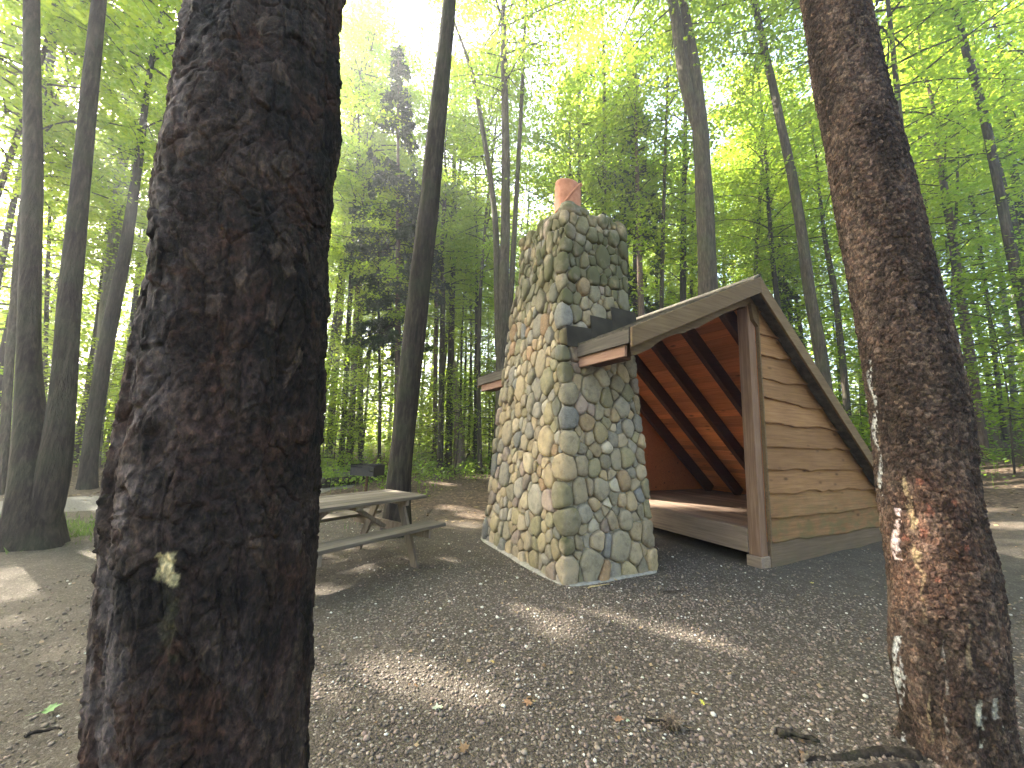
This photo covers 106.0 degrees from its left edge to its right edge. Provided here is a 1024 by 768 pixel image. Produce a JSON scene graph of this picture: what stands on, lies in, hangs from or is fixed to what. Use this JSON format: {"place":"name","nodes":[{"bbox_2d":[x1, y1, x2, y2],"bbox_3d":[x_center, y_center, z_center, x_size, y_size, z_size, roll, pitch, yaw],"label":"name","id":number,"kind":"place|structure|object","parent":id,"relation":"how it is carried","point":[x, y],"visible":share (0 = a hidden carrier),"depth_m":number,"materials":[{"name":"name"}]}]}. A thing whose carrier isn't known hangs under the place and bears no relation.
{"place":"outdoors","nodes":[
{"label":"outdoors","id":0,"kind":"place"},
{"bbox_2d":[0,463,361,513],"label":"path","id":1,"kind":"structure","parent":0,"point":[80,504],"depth_m":7.23,"materials":[{"name":"grey gravel"}]},
{"bbox_2d":[0,510,359,567],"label":"grass","id":2,"kind":"structure","parent":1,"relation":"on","point":[83,524],"depth_m":5.44,"materials":[{"name":"green plant"}]},
{"bbox_2d":[0,402,1023,767],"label":"ground","id":3,"kind":"structure","parent":0,"point":[24,576],"depth_m":2.77,"materials":[{"name":"grey gravel"}]},
{"bbox_2d":[0,193,112,392],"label":"maple tree","id":4,"kind":"object","parent":3,"relation":"on","point":[12,239],"visible":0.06,"depth_m":18.77,"materials":[{"name":"green plant"}]},
{"bbox_2d":[0,0,124,339],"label":"maple tree","id":5,"kind":"object","parent":3,"relation":"on","point":[2,207],"visible":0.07,"depth_m":13.75,"materials":[{"name":"green plant"}]},
{"bbox_2d":[13,323,116,440],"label":"maple sapling","id":6,"kind":"object","parent":3,"relation":"on","point":[84,369],"visible":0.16,"depth_m":12.28,"materials":[{"name":"green plant"}]},
{"bbox_2d":[2,199,131,412],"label":"maple tree","id":7,"kind":"object","parent":3,"relation":"on","point":[87,308],"visible":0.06,"depth_m":20.79,"materials":[{"name":"green plant"}]},
{"bbox_2d":[0,194,138,423],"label":"maple tree","id":8,"kind":"object","parent":3,"relation":"on","point":[52,302],"visible":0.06,"depth_m":16.79,"materials":[{"name":"green plant"}]},
{"bbox_2d":[0,43,146,403],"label":"maple tree","id":9,"kind":"object","parent":3,"relation":"on","point":[47,299],"visible":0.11,"depth_m":13.16,"materials":[{"name":"green plant"}]},
{"bbox_2d":[0,1,165,352],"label":"maple tree","id":10,"kind":"object","parent":3,"relation":"on","point":[10,217],"visible":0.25,"depth_m":11.82,"materials":[{"name":"green plant"}]},
{"bbox_2d":[0,39,173,463],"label":"maple tree","id":11,"kind":"object","parent":3,"relation":"on","point":[76,445],"visible":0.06,"depth_m":14.74,"materials":[{"name":"green plant"}]},
{"bbox_2d":[0,0,174,494],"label":"maple tree","id":12,"kind":"object","parent":3,"relation":"on","point":[7,398],"visible":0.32,"depth_m":9.25,"materials":[{"name":"green plant"}]},
{"bbox_2d":[0,0,176,202],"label":"maple tree","id":13,"kind":"object","parent":3,"relation":"on","point":[17,134],"visible":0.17,"depth_m":10.05,"materials":[{"name":"green plant"}]},
{"bbox_2d":[0,0,176,408],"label":"maple tree","id":14,"kind":"object","parent":3,"relation":"on","point":[3,340],"visible":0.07,"depth_m":11.82,"materials":[{"name":"green plant"}]},
{"bbox_2d":[0,0,181,551],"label":"maple tree","id":15,"kind":"object","parent":3,"relation":"on","point":[40,466],"visible":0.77,"depth_m":5.09,"materials":[{"name":"grey plant"}]},
{"bbox_2d":[0,0,181,489],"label":"maple tree","id":16,"kind":"object","parent":3,"relation":"on","point":[88,475],"visible":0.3,"depth_m":9.52,"materials":[{"name":"green plant"}]},
{"bbox_2d":[6,3,176,467],"bbox_3d":[-15.277,-6.420,14.824,6.997,19.440,7.815,2,-8,0],"label":"maple tree","id":17,"kind":"object","parent":3,"relation":"on","point":[112,247],"visible":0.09,"depth_m":14.05,"materials":[{"name":"green plant"}]},
{"bbox_2d":[74,363,123,456],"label":"maple sapling","id":18,"kind":"object","parent":3,"relation":"on","point":[109,392],"visible":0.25,"depth_m":13.64,"materials":[{"name":"green plant"}]},
{"bbox_2d":[44,100,154,462],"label":"maple tree","id":19,"kind":"object","parent":3,"relation":"on","point":[91,352],"visible":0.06,"depth_m":15.41,"materials":[{"name":"green plant"}]},
{"bbox_2d":[76,325,130,436],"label":"maple sapling","id":20,"kind":"object","parent":3,"relation":"on","point":[123,342],"visible":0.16,"depth_m":15.46,"materials":[{"name":"green plant"}]},
{"bbox_2d":[57,57,163,361],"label":"maple tree","id":21,"kind":"object","parent":3,"relation":"on","point":[134,299],"depth_m":18.54,"materials":[{"name":"green plant"}]},
{"bbox_2d":[88,69,168,283],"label":"maple tree","id":22,"kind":"object","parent":3,"relation":"on","point":[143,253],"visible":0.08,"depth_m":12.51,"materials":[{"name":"green plant"}]},
{"bbox_2d":[75,0,346,767],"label":"cherry tree","id":23,"kind":"object","parent":3,"relation":"on","point":[200,641],"visible":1,"depth_m":0.86,"materials":[{"name":"brown plant"}]},
{"bbox_2d":[320,367,381,473],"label":"maple sapling","id":24,"kind":"object","parent":3,"relation":"on","point":[345,416],"visible":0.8,"depth_m":12.94,"materials":[{"name":"green plant"}]},
{"bbox_2d":[322,334,384,456],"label":"maple sapling","id":25,"kind":"object","parent":3,"relation":"on","point":[333,348],"visible":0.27,"depth_m":18.46,"materials":[{"name":"green plant"}]},
{"bbox_2d":[321,472,386,487],"bbox_3d":[-4.712,2.976,12.178,0.300,0.327,4.081,0,-9,11],"label":"fallen log","id":26,"kind":"object","parent":3,"relation":"on","point":[326,483],"visible":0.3,"depth_m":11.02,"materials":[{"name":"brown wood"}]},
{"bbox_2d":[323,332,388,464],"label":"maple sapling","id":27,"kind":"object","parent":3,"relation":"on","point":[352,363],"visible":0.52,"depth_m":15.98,"materials":[{"name":"green plant"}]},
{"bbox_2d":[324,108,396,458],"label":"maple tree","id":28,"kind":"object","parent":3,"relation":"on","point":[340,319],"visible":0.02,"depth_m":22.38,"materials":[{"name":"green plant"}]},
{"bbox_2d":[347,463,384,507],"bbox_3d":[-3.021,2.134,7.886,0.640,0.960,0.535,0,-9,14],"label":"pedestal grill","id":29,"kind":"object","parent":3,"relation":"on","point":[367,470],"visible":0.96,"depth_m":7.86,"materials":[{"name":"black metal"}]},
{"bbox_2d":[327,239,405,441],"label":"maple tree","id":30,"kind":"object","parent":3,"relation":"on","point":[369,386],"visible":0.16,"depth_m":21.06,"materials":[{"name":"green plant"}]},
{"bbox_2d":[328,110,412,464],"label":"maple tree","id":31,"kind":"object","parent":3,"relation":"on","point":[344,254],"visible":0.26,"depth_m":18.34,"materials":[{"name":"green plant"}]},
{"bbox_2d":[324,9,425,413],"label":"maple tree","id":32,"kind":"object","parent":3,"relation":"on","point":[338,286],"visible":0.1,"depth_m":20.05,"materials":[{"name":"green plant"}]},
{"bbox_2d":[329,46,424,460],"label":"maple tree","id":33,"kind":"object","parent":3,"relation":"on","point":[361,385],"visible":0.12,"depth_m":19.63,"materials":[{"name":"green plant"}]},
{"bbox_2d":[317,489,445,567],"bbox_3d":[-1.901,1.665,4.207,1.430,0.790,1.880,-3,-10,33],"label":"picnic table","id":34,"kind":"object","parent":3,"relation":"on","point":[356,503],"visible":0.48,"depth_m":4.42,"materials":[{"name":"grey wood"}]},
{"bbox_2d":[329,0,448,462],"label":"maple tree","id":35,"kind":"object","parent":3,"relation":"on","point":[349,114],"visible":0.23,"depth_m":19.07,"materials":[{"name":"green plant"}]},
{"bbox_2d":[327,182,450,463],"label":"maple tree","id":36,"kind":"object","parent":3,"relation":"on","point":[394,313],"visible":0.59,"depth_m":15.74,"materials":[{"name":"green plant"}]},
{"bbox_2d":[328,0,455,466],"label":"maple tree","id":37,"kind":"object","parent":3,"relation":"on","point":[352,7],"visible":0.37,"depth_m":18.26,"materials":[{"name":"green plant"}]},
{"bbox_2d":[341,41,451,409],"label":"spruce tree","id":38,"kind":"object","parent":3,"relation":"on","point":[406,232],"visible":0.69,"depth_m":16.25,"materials":[{"name":"green plant"}]},
{"bbox_2d":[342,154,485,401],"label":"maple tree","id":39,"kind":"object","parent":3,"relation":"on","point":[428,335],"visible":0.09,"depth_m":22.19,"materials":[{"name":"green plant"}]},
{"bbox_2d":[380,0,455,538],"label":"maple tree","id":40,"kind":"object","parent":3,"relation":"on","point":[399,475],"visible":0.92,"depth_m":6.26,"materials":[{"name":"brown plant"}]},
{"bbox_2d":[413,381,453,459],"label":"maple sapling","id":41,"kind":"object","parent":3,"relation":"on","point":[429,408],"visible":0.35,"depth_m":18.00,"materials":[{"name":"green plant"}]},
{"bbox_2d":[371,105,500,472],"bbox_3d":[-3.558,-4.547,17.595,5.058,17.304,5.448,10,-11,-42],"label":"maple tree","id":42,"kind":"object","parent":3,"relation":"on","point":[440,438],"visible":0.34,"depth_m":17.06,"materials":[{"name":"green plant"}]},
{"bbox_2d":[382,122,499,466],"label":"maple tree","id":43,"kind":"object","parent":3,"relation":"on","point":[435,363],"visible":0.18,"depth_m":18.38,"materials":[{"name":"green plant"}]},
{"bbox_2d":[414,382,467,468],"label":"maple sapling","id":44,"kind":"object","parent":3,"relation":"on","point":[434,431],"visible":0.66,"depth_m":16.95,"materials":[{"name":"green plant"}]},
{"bbox_2d":[414,362,489,474],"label":"maple sapling","id":45,"kind":"object","parent":3,"relation":"on","point":[460,398],"visible":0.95,"depth_m":15.36,"materials":[{"name":"green plant"}]},
{"bbox_2d":[381,40,527,467],"bbox_3d":[-3.382,-7.103,19.806,8.041,22.798,8.562,2,-8,0],"label":"maple tree","id":46,"kind":"object","parent":3,"relation":"on","point":[450,360],"visible":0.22,"depth_m":18.39,"materials":[{"name":"green plant"}]},
{"bbox_2d":[451,359,465,469],"bbox_3d":[-2.344,1.372,17.465,0.946,5.273,0.911,2,-8,0],"label":"tree snag","id":47,"kind":"object","parent":3,"relation":"on","point":[460,448],"visible":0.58,"depth_m":17.18,"materials":[{"name":"brown wood"}]},
{"bbox_2d":[433,205,494,455],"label":"maple tree","id":48,"kind":"object","parent":3,"relation":"on","point":[471,360],"visible":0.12,"depth_m":23.34,"materials":[{"name":"green plant"}]},
{"bbox_2d":[445,238,493,442],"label":"maple tree","id":49,"kind":"object","parent":3,"relation":"on","point":[465,359],"visible":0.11,"depth_m":24.37,"materials":[{"name":"green plant"}]},
{"bbox_2d":[446,193,500,405],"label":"maple tree","id":50,"kind":"object","parent":3,"relation":"on","point":[461,351],"visible":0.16,"depth_m":20.46,"materials":[{"name":"green plant"}]},
{"bbox_2d":[457,352,495,468],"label":"maple sapling","id":51,"kind":"object","parent":3,"relation":"on","point":[492,405],"visible":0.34,"depth_m":17.58,"materials":[{"name":"green plant"}]},
{"bbox_2d":[438,112,520,467],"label":"maple tree","id":52,"kind":"object","parent":3,"relation":"on","point":[475,365],"visible":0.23,"depth_m":18.52,"materials":[{"name":"green plant"}]},
{"bbox_2d":[446,260,514,459],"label":"maple tree","id":53,"kind":"object","parent":3,"relation":"on","point":[490,346],"visible":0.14,"depth_m":23.84,"materials":[{"name":"green plant"}]},
{"bbox_2d":[409,27,573,473],"bbox_3d":[-1.168,-6.169,17.096,6.928,20.387,7.780,5,-9,-18],"label":"maple tree","id":54,"kind":"object","parent":3,"relation":"on","point":[481,160],"visible":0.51,"depth_m":16.66,"materials":[{"name":"green plant"}]},
{"bbox_2d":[0,133,1023,455],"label":"wood","id":55,"kind":"object","parent":3,"relation":"on","point":[808,349],"visible":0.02,"depth_m":24.87,"materials":[{"name":"green plant"}]},
{"bbox_2d":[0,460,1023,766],"bbox_3d":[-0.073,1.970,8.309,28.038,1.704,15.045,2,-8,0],"label":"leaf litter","id":56,"kind":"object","parent":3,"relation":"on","point":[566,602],"visible":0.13,"depth_m":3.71,"materials":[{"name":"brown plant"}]},
{"bbox_2d":[445,136,590,400],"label":"maple tree","id":57,"kind":"object","parent":3,"relation":"on","point":[521,231],"visible":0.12,"depth_m":18.93,"materials":[{"name":"green plant"}]},
{"bbox_2d":[409,0,633,453],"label":"maple tree","id":58,"kind":"object","parent":3,"relation":"on","point":[504,278],"visible":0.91,"depth_m":13.87,"materials":[{"name":"green plant"}]},
{"bbox_2d":[73,389,1023,495],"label":"undergrowth","id":59,"kind":"object","parent":3,"relation":"on","point":[430,464],"visible":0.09,"depth_m":12.73,"materials":[{"name":"green plant"}]},
{"bbox_2d":[481,178,657,586],"bbox_3d":[0.734,-0.452,5.538,1.453,5.716,2.209,6,-9,-27],"label":"stone chimney","id":60,"kind":"object","parent":3,"relation":"on","point":[568,496],"visible":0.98,"depth_m":4.80,"materials":[{"name":"stone"}]},
{"bbox_2d":[512,101,632,265],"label":"maple tree","id":61,"kind":"object","parent":3,"relation":"on","point":[539,155],"visible":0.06,"depth_m":21.57,"materials":[{"name":"green plant"}]},
{"bbox_2d":[478,55,668,315],"bbox_3d":[2.450,-5.334,16.501,8.017,18.876,7.797,10,-12,-43],"label":"maple tree","id":62,"kind":"object","parent":3,"relation":"on","point":[565,154],"visible":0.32,"depth_m":15.67,"materials":[{"name":"green plant"}]},
{"bbox_2d":[516,5,648,248],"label":"maple tree","id":63,"kind":"object","parent":3,"relation":"on","point":[563,105],"visible":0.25,"depth_m":17.17,"materials":[{"name":"green plant"}]},
{"bbox_2d":[520,26,685,280],"bbox_3d":[3.784,-5.840,15.031,5.666,19.567,5.962,6,-9,-24],"label":"maple tree","id":64,"kind":"object","parent":3,"relation":"on","point":[598,101],"visible":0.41,"depth_m":15.53,"materials":[{"name":"green plant"}]},
{"bbox_2d":[537,84,689,294],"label":"maple tree","id":65,"kind":"object","parent":3,"relation":"on","point":[593,105],"visible":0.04,"depth_m":22.37,"materials":[{"name":"green plant"}]},
{"bbox_2d":[554,34,695,316],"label":"maple tree","id":66,"kind":"object","parent":3,"relation":"on","point":[639,293],"visible":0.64,"depth_m":14.37,"materials":[{"name":"green plant"}]},
{"bbox_2d":[575,87,695,310],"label":"maple tree","id":67,"kind":"object","parent":3,"relation":"on","point":[589,189],"visible":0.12,"depth_m":15.80,"materials":[{"name":"green plant"}]},
{"bbox_2d":[608,39,667,316],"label":"hemlock tree","id":68,"kind":"object","parent":3,"relation":"on","point":[647,309],"visible":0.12,"depth_m":15.88,"materials":[{"name":"green plant"}]},
{"bbox_2d":[562,0,777,295],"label":"maple tree","id":69,"kind":"object","parent":3,"relation":"on","point":[690,80],"visible":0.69,"depth_m":12.10,"materials":[{"name":"green plant"}]},
{"bbox_2d":[657,706,686,733],"bbox_3d":[0.846,1.776,2.041,0.155,0.070,0.125,4,-9,-12],"label":"dead leaf","id":70,"kind":"object","parent":3,"relation":"on","point":[672,723],"visible":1,"depth_m":2.02,"materials":[{"name":"brown plant"}]},
{"bbox_2d":[597,1,759,308],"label":"maple tree","id":71,"kind":"object","parent":3,"relation":"on","point":[663,200],"visible":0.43,"depth_m":14.59,"materials":[{"name":"green plant"}]},
{"bbox_2d":[477,274,881,568],"bbox_3d":[3.205,0.793,7.071,6.717,3.891,4.030,6,-9,-27],"label":"lean to shelter","id":72,"kind":"object","parent":3,"relation":"on","point":[757,449],"visible":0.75,"depth_m":5.66,"materials":[{"name":"brown wood"}]},
{"bbox_2d":[632,168,748,303],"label":"maple tree","id":73,"kind":"object","parent":3,"relation":"on","point":[693,284],"visible":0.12,"depth_m":17.88,"materials":[{"name":"green plant"}]},
{"bbox_2d":[615,51,772,307],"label":"maple tree","id":74,"kind":"object","parent":3,"relation":"on","point":[683,248],"visible":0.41,"depth_m":15.55,"materials":[{"name":"green plant"}]},
{"bbox_2d":[631,162,779,308],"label":"maple tree","id":75,"kind":"object","parent":3,"relation":"on","point":[693,278],"visible":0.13,"depth_m":17.17,"materials":[{"name":"green plant"}]},
{"bbox_2d":[644,188,786,307],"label":"maple tree","id":76,"kind":"object","parent":3,"relation":"on","point":[725,277],"visible":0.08,"depth_m":19.50,"materials":[{"name":"green plant"}]},
{"bbox_2d":[659,144,785,300],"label":"maple tree","id":77,"kind":"object","parent":3,"relation":"on","point":[741,269],"visible":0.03,"depth_m":22.87,"materials":[{"name":"green plant"}]},
{"bbox_2d":[618,0,832,390],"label":"maple tree","id":78,"kind":"object","parent":3,"relation":"on","point":[820,352],"visible":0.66,"depth_m":11.86,"materials":[{"name":"green plant"}]},
{"bbox_2d":[679,33,837,308],"bbox_3d":[10.009,-5.300,15.011,6.708,17.962,6.107,6,-9,-26],"label":"maple tree","id":79,"kind":"object","parent":3,"relation":"on","point":[770,228],"visible":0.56,"depth_m":14.79,"materials":[{"name":"green plant"}]},
{"bbox_2d":[688,78,838,288],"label":"maple tree","id":80,"kind":"object","parent":3,"relation":"on","point":[755,176],"visible":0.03,"depth_m":21.64,"materials":[{"name":"green plant"}]},
{"bbox_2d":[714,102,830,318],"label":"maple tree","id":81,"kind":"object","parent":3,"relation":"on","point":[758,238],"visible":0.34,"depth_m":16.07,"materials":[{"name":"green plant"}]},
{"bbox_2d":[712,51,842,311],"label":"maple tree","id":82,"kind":"object","parent":3,"relation":"on","point":[817,255],"visible":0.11,"depth_m":19.02,"materials":[{"name":"green plant"}]},
{"bbox_2d":[771,224,805,347],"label":"hemlock tree","id":83,"kind":"object","parent":3,"relation":"on","point":[790,296],"visible":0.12,"depth_m":16.67,"materials":[{"name":"green plant"}]},
{"bbox_2d":[735,97,846,345],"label":"maple tree","id":84,"kind":"object","parent":3,"relation":"on","point":[800,327],"visible":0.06,"depth_m":23.06,"materials":[{"name":"green plant"}]},
{"bbox_2d":[752,103,853,420],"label":"maple tree","id":85,"kind":"object","parent":3,"relation":"on","point":[838,310],"visible":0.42,"depth_m":13.23,"materials":[{"name":"green plant"}]},
{"bbox_2d":[745,183,862,427],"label":"maple tree","id":86,"kind":"object","parent":3,"relation":"on","point":[803,306],"visible":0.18,"depth_m":15.80,"materials":[{"name":"green plant"}]},
{"bbox_2d":[793,223,861,396],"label":"maple tree","id":87,"kind":"object","parent":3,"relation":"on","point":[833,325],"visible":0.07,"depth_m":26.44,"materials":[{"name":"green plant"}]},
{"bbox_2d":[827,326,870,449],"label":"maple sapling","id":88,"kind":"object","parent":3,"relation":"on","point":[851,368],"visible":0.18,"depth_m":13.09,"materials":[{"name":"green plant"}]},
{"bbox_2d":[711,0,1023,223],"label":"maple tree","id":89,"kind":"object","parent":3,"relation":"on","point":[945,19],"visible":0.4,"depth_m":10.43,"materials":[{"name":"green plant"}]},
{"bbox_2d":[766,0,1023,336],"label":"maple tree","id":90,"kind":"object","parent":3,"relation":"on","point":[1005,220],"visible":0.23,"depth_m":10.60,"materials":[{"name":"green plant"}]},
{"bbox_2d":[769,0,1023,767],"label":"pine tree","id":91,"kind":"object","parent":3,"relation":"on","point":[950,648],"visible":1,"depth_m":1.98,"materials":[{"name":"brown plant"}]},
{"bbox_2d":[811,86,1021,359],"bbox_3d":[15.295,-4.492,14.757,6.044,14.428,6.320,-2,-10,41],"label":"maple tree","id":92,"kind":"object","parent":3,"relation":"on","point":[937,244],"visible":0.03,"depth_m":13.88,"materials":[{"name":"green plant"}]},
{"bbox_2d":[810,0,1023,251],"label":"maple tree","id":93,"kind":"object","parent":3,"relation":"on","point":[905,91],"visible":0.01,"depth_m":16.77,"materials":[{"name":"green plant"}]},
{"bbox_2d":[830,36,1023,373],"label":"maple tree","id":94,"kind":"object","parent":3,"relation":"on","point":[943,202],"visible":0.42,"depth_m":11.78,"materials":[{"name":"green plant"}]},
{"bbox_2d":[884,0,1023,460],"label":"maple tree","id":95,"kind":"object","parent":3,"relation":"on","point":[982,436],"visible":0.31,"depth_m":12.22,"materials":[{"name":"green plant"}]},
{"bbox_2d":[884,0,1023,237],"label":"maple tree","id":96,"kind":"object","parent":3,"relation":"on","point":[1017,38],"visible":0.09,"depth_m":14.26,"materials":[{"name":"green plant"}]},
{"bbox_2d":[884,0,1023,267],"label":"maple tree","id":97,"kind":"object","parent":3,"relation":"on","point":[928,211],"visible":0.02,"depth_m":15.20,"materials":[{"name":"green plant"}]},
{"bbox_2d":[898,0,1023,265],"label":"maple tree","id":98,"kind":"object","parent":3,"relation":"on","point":[1010,163],"visible":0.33,"depth_m":12.45,"materials":[{"name":"green plant"}]},
{"bbox_2d":[917,85,1023,439],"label":"maple tree","id":99,"kind":"object","parent":3,"relation":"on","point":[1004,430],"visible":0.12,"depth_m":13.69,"materials":[{"name":"green plant"}]},
{"bbox_2d":[932,108,1023,423],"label":"maple tree","id":100,"kind":"object","parent":3,"relation":"on","point":[1009,369],"visible":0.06,"depth_m":16.07,"materials":[{"name":"green plant"}]},
{"bbox_2d":[945,252,1023,473],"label":"maple sapling","id":101,"kind":"object","parent":3,"relation":"on","point":[978,298],"visible":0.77,"depth_m":10.17,"materials":[{"name":"green plant"}]},
{"bbox_2d":[959,234,1023,428],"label":"maple sapling","id":102,"kind":"object","parent":3,"relation":"on","point":[1015,394],"visible":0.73,"depth_m":10.16,"materials":[{"name":"green plant"}]},
{"bbox_2d":[0,0,1023,438],"label":"sky","id":103,"kind":"structure","parent":0,"point":[414,6],"materials":[{"name":"white"}]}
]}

